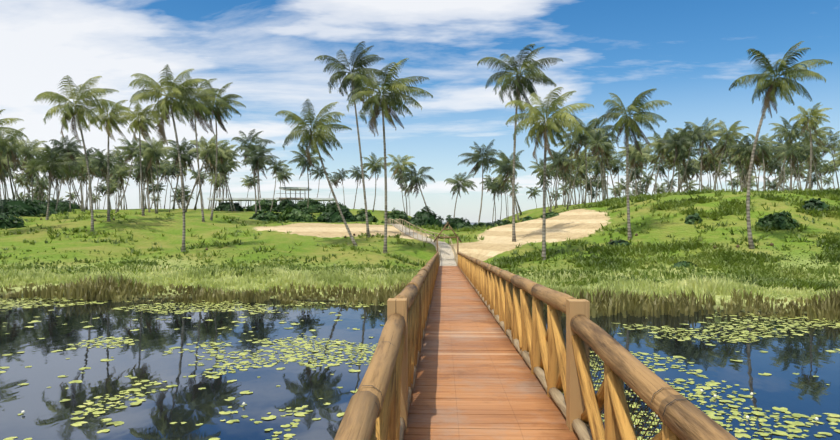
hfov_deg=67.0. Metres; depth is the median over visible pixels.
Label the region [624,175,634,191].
palm grove
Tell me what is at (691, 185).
palm grove
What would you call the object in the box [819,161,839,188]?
palm grove
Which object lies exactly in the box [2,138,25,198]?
palm grove
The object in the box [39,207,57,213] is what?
hedge shrub
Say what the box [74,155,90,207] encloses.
palm grove
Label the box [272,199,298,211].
shrub
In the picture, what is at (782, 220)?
shrub
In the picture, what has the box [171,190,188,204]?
palm grove
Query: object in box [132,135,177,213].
palm tree
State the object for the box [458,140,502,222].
palm
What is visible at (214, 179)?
palm grove
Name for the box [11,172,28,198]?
palm grove
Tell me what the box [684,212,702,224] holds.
shrub
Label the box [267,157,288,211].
palm
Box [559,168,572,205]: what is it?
palm grove
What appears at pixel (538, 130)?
palm
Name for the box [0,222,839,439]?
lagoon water
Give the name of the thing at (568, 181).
palm grove
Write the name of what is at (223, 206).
shrub
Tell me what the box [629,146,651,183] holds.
palm grove
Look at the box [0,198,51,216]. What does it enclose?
hedge shrub
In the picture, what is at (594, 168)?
palm grove
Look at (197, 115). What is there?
palm
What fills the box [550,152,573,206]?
palm grove
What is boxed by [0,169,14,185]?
palm grove
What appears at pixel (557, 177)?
palm grove
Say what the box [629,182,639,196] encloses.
palm grove
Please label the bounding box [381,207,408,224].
shrub
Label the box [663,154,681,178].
palm grove
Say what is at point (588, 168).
palm grove
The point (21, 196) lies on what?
palm grove
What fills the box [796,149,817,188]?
palm grove
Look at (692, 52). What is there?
sky
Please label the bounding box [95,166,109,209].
palm grove
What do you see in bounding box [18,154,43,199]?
palm grove
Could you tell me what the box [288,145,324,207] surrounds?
palm
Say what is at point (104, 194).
palm grove
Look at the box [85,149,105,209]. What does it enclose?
palm grove
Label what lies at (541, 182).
palm grove
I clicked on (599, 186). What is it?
palm grove
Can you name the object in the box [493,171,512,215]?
palm grove
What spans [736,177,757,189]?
palm grove
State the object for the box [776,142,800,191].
palm grove
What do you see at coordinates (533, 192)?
palm grove
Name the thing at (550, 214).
shrub
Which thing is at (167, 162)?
palm grove
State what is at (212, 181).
palm grove
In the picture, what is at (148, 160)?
palm tree
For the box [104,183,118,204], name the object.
palm grove
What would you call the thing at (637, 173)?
palm grove
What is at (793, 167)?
palm grove
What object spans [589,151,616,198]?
palm grove
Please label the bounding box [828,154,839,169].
palm grove
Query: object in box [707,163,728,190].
palm grove
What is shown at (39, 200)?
hedge shrub
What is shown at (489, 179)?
palm
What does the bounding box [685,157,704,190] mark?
palm grove
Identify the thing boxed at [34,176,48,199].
palm grove
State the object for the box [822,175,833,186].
palm grove
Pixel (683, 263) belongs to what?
shrub
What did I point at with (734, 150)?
palm grove
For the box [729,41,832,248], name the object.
palm
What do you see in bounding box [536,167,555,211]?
palm
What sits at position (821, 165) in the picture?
palm grove
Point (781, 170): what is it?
palm grove
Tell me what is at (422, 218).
shrub
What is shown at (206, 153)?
palm tree
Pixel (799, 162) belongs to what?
palm grove
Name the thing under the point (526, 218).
shrub
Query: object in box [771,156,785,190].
palm grove
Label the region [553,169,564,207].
palm grove
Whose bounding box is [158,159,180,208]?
palm grove
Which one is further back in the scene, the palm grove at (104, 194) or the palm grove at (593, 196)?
the palm grove at (593, 196)
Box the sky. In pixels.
[0,0,839,221]
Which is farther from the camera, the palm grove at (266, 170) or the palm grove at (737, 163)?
the palm grove at (266, 170)
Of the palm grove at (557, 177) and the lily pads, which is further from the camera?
the palm grove at (557, 177)
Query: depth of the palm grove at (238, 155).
142.00 m
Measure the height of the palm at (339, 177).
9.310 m
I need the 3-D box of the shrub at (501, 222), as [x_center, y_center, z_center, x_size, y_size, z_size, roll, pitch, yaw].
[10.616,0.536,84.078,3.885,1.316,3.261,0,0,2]
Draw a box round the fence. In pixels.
[0,199,60,213]
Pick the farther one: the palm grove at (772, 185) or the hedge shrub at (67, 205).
the palm grove at (772, 185)
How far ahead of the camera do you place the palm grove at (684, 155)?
105.92 m
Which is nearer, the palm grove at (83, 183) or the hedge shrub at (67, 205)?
the hedge shrub at (67, 205)
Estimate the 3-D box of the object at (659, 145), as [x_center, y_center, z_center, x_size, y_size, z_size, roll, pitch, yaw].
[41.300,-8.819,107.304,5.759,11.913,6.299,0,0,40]
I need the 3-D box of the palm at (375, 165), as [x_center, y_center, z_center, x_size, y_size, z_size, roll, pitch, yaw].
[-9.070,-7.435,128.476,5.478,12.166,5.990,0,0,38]
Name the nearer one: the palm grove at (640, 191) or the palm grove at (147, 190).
the palm grove at (147, 190)
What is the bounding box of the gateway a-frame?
[433,222,461,254]
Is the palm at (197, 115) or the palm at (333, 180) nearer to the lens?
the palm at (197, 115)
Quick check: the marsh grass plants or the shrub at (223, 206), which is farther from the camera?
the shrub at (223, 206)
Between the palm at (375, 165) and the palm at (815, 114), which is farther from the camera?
the palm at (375, 165)
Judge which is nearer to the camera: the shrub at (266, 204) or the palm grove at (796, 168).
the shrub at (266, 204)
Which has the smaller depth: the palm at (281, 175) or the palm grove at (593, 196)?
the palm at (281, 175)
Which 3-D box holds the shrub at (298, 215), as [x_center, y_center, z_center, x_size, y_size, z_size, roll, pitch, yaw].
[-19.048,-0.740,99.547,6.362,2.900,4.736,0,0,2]
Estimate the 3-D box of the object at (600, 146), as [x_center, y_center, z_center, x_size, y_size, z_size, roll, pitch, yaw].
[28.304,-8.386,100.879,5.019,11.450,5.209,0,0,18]
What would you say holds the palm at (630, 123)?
on the terrain ground
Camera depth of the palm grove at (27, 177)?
143.31 m
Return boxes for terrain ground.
[0,192,839,313]
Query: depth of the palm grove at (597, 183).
200.33 m
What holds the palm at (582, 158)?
on the terrain ground
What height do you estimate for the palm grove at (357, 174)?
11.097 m
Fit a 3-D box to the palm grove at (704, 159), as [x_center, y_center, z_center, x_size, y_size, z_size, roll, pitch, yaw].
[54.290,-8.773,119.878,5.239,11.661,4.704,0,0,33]
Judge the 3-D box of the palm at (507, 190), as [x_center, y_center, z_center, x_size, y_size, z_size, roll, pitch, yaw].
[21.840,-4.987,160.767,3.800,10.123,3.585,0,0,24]
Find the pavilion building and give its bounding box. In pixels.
[207,187,334,209]
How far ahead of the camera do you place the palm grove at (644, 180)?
188.34 m
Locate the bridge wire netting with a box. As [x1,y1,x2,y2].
[530,295,661,439]
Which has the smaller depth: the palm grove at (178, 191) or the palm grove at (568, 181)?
the palm grove at (568, 181)
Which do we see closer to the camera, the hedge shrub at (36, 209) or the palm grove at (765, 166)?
the hedge shrub at (36, 209)
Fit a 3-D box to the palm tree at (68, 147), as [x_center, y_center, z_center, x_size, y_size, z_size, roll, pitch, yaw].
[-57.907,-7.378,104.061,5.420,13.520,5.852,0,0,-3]
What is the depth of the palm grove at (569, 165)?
121.47 m
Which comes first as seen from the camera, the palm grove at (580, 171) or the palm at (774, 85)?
the palm at (774, 85)
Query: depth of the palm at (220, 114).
83.61 m
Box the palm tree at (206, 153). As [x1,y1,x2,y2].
[185,134,228,211]
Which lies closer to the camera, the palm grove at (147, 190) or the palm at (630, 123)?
the palm at (630, 123)
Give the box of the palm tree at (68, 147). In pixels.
[49,135,86,211]
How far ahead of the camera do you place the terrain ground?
58.02 m
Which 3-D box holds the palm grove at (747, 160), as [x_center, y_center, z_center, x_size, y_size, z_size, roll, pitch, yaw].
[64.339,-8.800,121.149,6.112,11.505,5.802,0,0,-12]
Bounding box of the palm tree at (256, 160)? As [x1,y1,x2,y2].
[241,143,279,210]
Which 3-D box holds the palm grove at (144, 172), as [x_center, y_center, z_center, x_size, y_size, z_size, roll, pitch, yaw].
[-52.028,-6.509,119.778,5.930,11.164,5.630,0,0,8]
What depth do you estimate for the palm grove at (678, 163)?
119.40 m
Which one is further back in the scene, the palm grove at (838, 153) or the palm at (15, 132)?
the palm grove at (838, 153)
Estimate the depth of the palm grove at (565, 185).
165.12 m
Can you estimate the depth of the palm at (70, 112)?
64.93 m
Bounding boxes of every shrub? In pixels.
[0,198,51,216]
[0,212,28,228]
[22,201,53,213]
[33,199,73,211]
[38,202,68,212]
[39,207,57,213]
[40,202,73,210]
[52,201,79,208]
[214,202,244,210]
[245,199,277,211]
[249,210,281,221]
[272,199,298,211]
[279,206,316,221]
[296,198,325,212]
[317,205,358,222]
[324,202,346,211]
[355,208,378,222]
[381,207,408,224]
[403,206,443,227]
[442,215,472,229]
[472,222,486,228]
[486,220,511,227]
[519,216,532,221]
[540,212,558,218]
[609,239,631,246]
[672,261,696,267]
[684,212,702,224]
[755,211,800,229]
[802,198,829,210]
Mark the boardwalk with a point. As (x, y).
(447, 257)
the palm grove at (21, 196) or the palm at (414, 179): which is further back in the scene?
the palm grove at (21, 196)
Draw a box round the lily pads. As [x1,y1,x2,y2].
[0,296,839,439]
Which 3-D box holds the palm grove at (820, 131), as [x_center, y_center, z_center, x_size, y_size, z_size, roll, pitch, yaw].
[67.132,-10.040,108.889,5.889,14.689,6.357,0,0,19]
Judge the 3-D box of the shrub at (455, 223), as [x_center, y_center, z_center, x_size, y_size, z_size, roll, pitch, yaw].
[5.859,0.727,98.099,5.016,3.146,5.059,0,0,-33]
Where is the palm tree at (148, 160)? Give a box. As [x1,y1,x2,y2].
[135,138,169,213]
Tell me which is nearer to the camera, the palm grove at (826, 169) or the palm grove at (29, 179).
the palm grove at (826, 169)
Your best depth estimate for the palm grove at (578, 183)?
189.04 m
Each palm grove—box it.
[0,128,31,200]
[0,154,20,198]
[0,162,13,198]
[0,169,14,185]
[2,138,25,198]
[2,170,18,199]
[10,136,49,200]
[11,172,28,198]
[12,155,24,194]
[12,192,27,199]
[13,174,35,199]
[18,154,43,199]
[19,169,39,197]
[20,158,37,197]
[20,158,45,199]
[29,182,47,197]
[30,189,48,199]
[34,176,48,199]
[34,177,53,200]
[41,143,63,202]
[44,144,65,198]
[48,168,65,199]
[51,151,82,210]
[57,162,83,208]
[61,157,82,210]
[65,192,79,202]
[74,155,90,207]
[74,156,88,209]
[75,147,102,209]
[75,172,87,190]
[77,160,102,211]
[78,172,92,206]
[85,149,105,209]
[87,192,101,208]
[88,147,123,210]
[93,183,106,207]
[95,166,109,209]
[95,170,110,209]
[99,183,111,208]
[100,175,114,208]
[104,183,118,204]
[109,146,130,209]
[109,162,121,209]
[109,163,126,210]
[109,170,127,209]
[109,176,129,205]
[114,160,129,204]
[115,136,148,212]
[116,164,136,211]
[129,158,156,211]
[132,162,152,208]
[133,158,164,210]
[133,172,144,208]
[144,168,162,208]
[144,176,155,208]
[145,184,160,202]
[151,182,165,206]
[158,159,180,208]
[160,158,179,208]
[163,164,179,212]
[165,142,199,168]
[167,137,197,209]
[170,161,191,206]
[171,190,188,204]
[173,185,193,199]
[174,162,193,180]
[177,190,193,204]
[190,169,208,208]
[190,171,206,208]
[192,140,229,209]
[202,164,218,209]
[205,171,227,206]
[206,172,225,208]
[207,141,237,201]
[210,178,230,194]
[211,153,241,201]
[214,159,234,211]
[225,146,240,202]
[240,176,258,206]
[241,153,271,197]
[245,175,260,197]
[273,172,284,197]
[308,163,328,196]
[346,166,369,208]
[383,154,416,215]
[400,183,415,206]
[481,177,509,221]
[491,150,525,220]
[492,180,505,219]
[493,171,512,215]
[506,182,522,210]
[526,187,541,206]
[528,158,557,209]
[537,176,553,205]
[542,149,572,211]
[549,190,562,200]
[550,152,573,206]
[552,151,563,208]
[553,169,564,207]
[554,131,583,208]
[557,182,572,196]
[559,154,581,204]
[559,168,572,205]
[559,173,574,203]
[560,171,573,204]
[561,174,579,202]
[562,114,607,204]
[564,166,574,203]
[566,163,589,203]
[572,162,592,203]
[575,176,589,203]
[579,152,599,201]
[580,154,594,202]
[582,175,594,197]
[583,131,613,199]
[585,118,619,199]
[586,189,601,198]
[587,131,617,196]
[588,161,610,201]
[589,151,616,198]
[589,160,612,200]
[589,174,609,198]
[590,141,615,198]
[594,181,606,190]
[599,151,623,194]
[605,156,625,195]
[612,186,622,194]
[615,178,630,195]
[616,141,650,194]
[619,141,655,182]
[622,166,646,196]
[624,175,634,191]
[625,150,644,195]
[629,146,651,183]
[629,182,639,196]
[631,187,648,194]
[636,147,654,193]
[637,172,654,190]
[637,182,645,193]
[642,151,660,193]
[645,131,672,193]
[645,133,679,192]
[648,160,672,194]
[652,182,669,193]
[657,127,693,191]
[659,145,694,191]
[662,157,671,190]
[662,179,677,190]
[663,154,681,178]
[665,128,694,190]
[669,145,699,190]
[669,150,683,187]
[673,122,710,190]
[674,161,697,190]
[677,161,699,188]
[682,179,700,191]
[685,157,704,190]
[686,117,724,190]
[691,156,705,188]
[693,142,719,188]
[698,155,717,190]
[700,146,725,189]
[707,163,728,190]
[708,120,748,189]
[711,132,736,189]
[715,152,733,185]
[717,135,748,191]
[720,167,730,188]
[725,154,744,189]
[726,176,740,188]
[727,137,746,185]
[728,147,748,188]
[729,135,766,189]
[734,167,752,185]
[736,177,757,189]
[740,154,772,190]
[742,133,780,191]
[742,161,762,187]
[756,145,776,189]
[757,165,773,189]
[758,154,773,190]
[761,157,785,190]
[761,177,787,190]
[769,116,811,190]
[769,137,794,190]
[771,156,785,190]
[772,151,784,190]
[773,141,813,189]
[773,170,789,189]
[775,155,804,189]
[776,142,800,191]
[776,165,789,189]
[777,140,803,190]
[781,158,804,189]
[782,163,802,180]
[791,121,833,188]
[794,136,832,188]
[795,166,807,179]
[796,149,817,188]
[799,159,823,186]
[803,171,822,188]
[804,150,823,188]
[804,155,828,189]
[812,161,829,189]
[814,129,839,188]
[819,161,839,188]
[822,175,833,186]
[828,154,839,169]
[830,140,839,160]
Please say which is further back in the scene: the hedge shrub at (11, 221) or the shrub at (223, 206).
the shrub at (223, 206)
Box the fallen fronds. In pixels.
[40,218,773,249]
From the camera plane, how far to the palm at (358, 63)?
66.18 m
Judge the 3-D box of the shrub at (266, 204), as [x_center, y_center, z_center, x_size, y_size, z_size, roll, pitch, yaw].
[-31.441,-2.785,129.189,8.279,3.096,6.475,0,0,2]
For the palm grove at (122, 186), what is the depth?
148.35 m
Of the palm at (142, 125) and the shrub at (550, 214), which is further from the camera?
the palm at (142, 125)
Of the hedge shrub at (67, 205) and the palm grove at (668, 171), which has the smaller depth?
the hedge shrub at (67, 205)
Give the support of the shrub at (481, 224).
on the terrain ground
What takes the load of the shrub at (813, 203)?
on the terrain ground
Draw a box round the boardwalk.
[388,218,457,265]
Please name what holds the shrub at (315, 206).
on the terrain ground
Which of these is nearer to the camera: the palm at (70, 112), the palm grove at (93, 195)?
the palm at (70, 112)
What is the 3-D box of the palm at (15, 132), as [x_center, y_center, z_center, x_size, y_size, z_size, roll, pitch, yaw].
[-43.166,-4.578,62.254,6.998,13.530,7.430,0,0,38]
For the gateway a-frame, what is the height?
3.932 m
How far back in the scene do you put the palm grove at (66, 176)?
125.01 m
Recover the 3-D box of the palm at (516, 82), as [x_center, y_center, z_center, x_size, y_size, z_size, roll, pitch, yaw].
[9.031,-6.843,58.045,7.668,18.285,7.461,0,0,2]
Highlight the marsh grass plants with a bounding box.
[0,187,839,319]
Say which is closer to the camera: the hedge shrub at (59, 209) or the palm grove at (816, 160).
the hedge shrub at (59, 209)
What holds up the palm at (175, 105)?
on the terrain ground
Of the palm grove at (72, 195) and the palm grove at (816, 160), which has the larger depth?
the palm grove at (72, 195)
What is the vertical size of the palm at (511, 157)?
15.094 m
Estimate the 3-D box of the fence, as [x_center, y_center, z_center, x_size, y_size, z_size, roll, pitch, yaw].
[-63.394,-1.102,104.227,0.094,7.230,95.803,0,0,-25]
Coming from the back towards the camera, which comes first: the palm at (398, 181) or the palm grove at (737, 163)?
the palm at (398, 181)
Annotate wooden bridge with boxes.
[334,252,737,439]
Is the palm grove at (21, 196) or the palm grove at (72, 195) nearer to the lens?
the palm grove at (72, 195)
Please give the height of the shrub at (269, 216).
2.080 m
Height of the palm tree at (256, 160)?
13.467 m
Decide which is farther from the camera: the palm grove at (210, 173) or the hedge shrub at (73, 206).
the palm grove at (210, 173)
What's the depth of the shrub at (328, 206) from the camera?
126.65 m
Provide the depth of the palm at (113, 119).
70.57 m
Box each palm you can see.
[0,109,27,151]
[27,146,81,219]
[34,75,125,231]
[88,98,138,221]
[119,103,161,215]
[129,64,220,251]
[160,75,230,221]
[188,82,245,220]
[209,141,236,210]
[231,129,274,212]
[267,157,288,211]
[271,166,293,198]
[276,99,356,245]
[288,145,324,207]
[315,41,386,237]
[325,173,339,201]
[331,169,348,205]
[344,58,432,252]
[360,152,387,211]
[391,170,408,211]
[396,164,434,211]
[445,173,476,218]
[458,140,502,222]
[477,44,562,241]
[480,175,501,220]
[491,152,522,214]
[502,182,511,218]
[505,87,593,259]
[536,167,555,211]
[569,148,594,205]
[594,88,671,239]
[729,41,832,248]
[789,102,831,189]
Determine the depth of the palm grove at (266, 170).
143.92 m
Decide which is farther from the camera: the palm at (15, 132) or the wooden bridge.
the palm at (15, 132)
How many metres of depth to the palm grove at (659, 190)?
201.01 m
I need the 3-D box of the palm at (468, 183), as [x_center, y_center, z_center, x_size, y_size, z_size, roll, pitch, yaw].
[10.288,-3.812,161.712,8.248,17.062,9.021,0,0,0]
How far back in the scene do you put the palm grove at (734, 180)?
199.50 m
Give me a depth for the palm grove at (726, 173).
172.38 m
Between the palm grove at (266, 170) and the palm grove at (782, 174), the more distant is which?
the palm grove at (782, 174)
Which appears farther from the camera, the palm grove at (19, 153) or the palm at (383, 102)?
the palm grove at (19, 153)
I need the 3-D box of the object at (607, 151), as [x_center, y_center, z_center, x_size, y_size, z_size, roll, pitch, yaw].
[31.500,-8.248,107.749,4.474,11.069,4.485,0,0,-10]
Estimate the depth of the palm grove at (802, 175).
158.03 m
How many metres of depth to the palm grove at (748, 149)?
100.77 m
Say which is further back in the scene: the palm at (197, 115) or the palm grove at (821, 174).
the palm grove at (821, 174)
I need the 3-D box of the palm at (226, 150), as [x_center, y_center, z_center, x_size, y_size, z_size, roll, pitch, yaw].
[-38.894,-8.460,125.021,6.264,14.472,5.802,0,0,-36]
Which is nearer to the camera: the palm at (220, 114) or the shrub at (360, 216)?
the palm at (220, 114)
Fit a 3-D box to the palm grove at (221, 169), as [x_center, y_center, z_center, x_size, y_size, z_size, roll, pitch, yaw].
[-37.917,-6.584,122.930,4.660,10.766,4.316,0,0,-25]
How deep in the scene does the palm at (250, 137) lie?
113.64 m
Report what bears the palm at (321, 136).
on the terrain ground
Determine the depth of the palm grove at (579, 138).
103.28 m
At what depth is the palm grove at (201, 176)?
156.11 m
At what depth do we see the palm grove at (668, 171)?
140.90 m
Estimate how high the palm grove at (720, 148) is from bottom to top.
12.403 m
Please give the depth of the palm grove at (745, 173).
156.30 m
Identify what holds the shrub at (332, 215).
on the terrain ground
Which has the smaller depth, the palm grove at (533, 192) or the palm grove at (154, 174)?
the palm grove at (154, 174)
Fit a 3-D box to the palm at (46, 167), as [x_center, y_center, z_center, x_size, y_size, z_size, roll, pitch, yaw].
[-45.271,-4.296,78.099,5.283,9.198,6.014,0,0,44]
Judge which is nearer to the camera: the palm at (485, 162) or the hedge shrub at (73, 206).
the palm at (485, 162)
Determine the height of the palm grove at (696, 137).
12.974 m
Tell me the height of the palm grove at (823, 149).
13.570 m
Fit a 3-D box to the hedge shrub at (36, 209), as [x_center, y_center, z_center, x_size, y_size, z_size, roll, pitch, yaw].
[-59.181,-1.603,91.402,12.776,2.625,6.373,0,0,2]
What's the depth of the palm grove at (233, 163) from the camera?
127.46 m

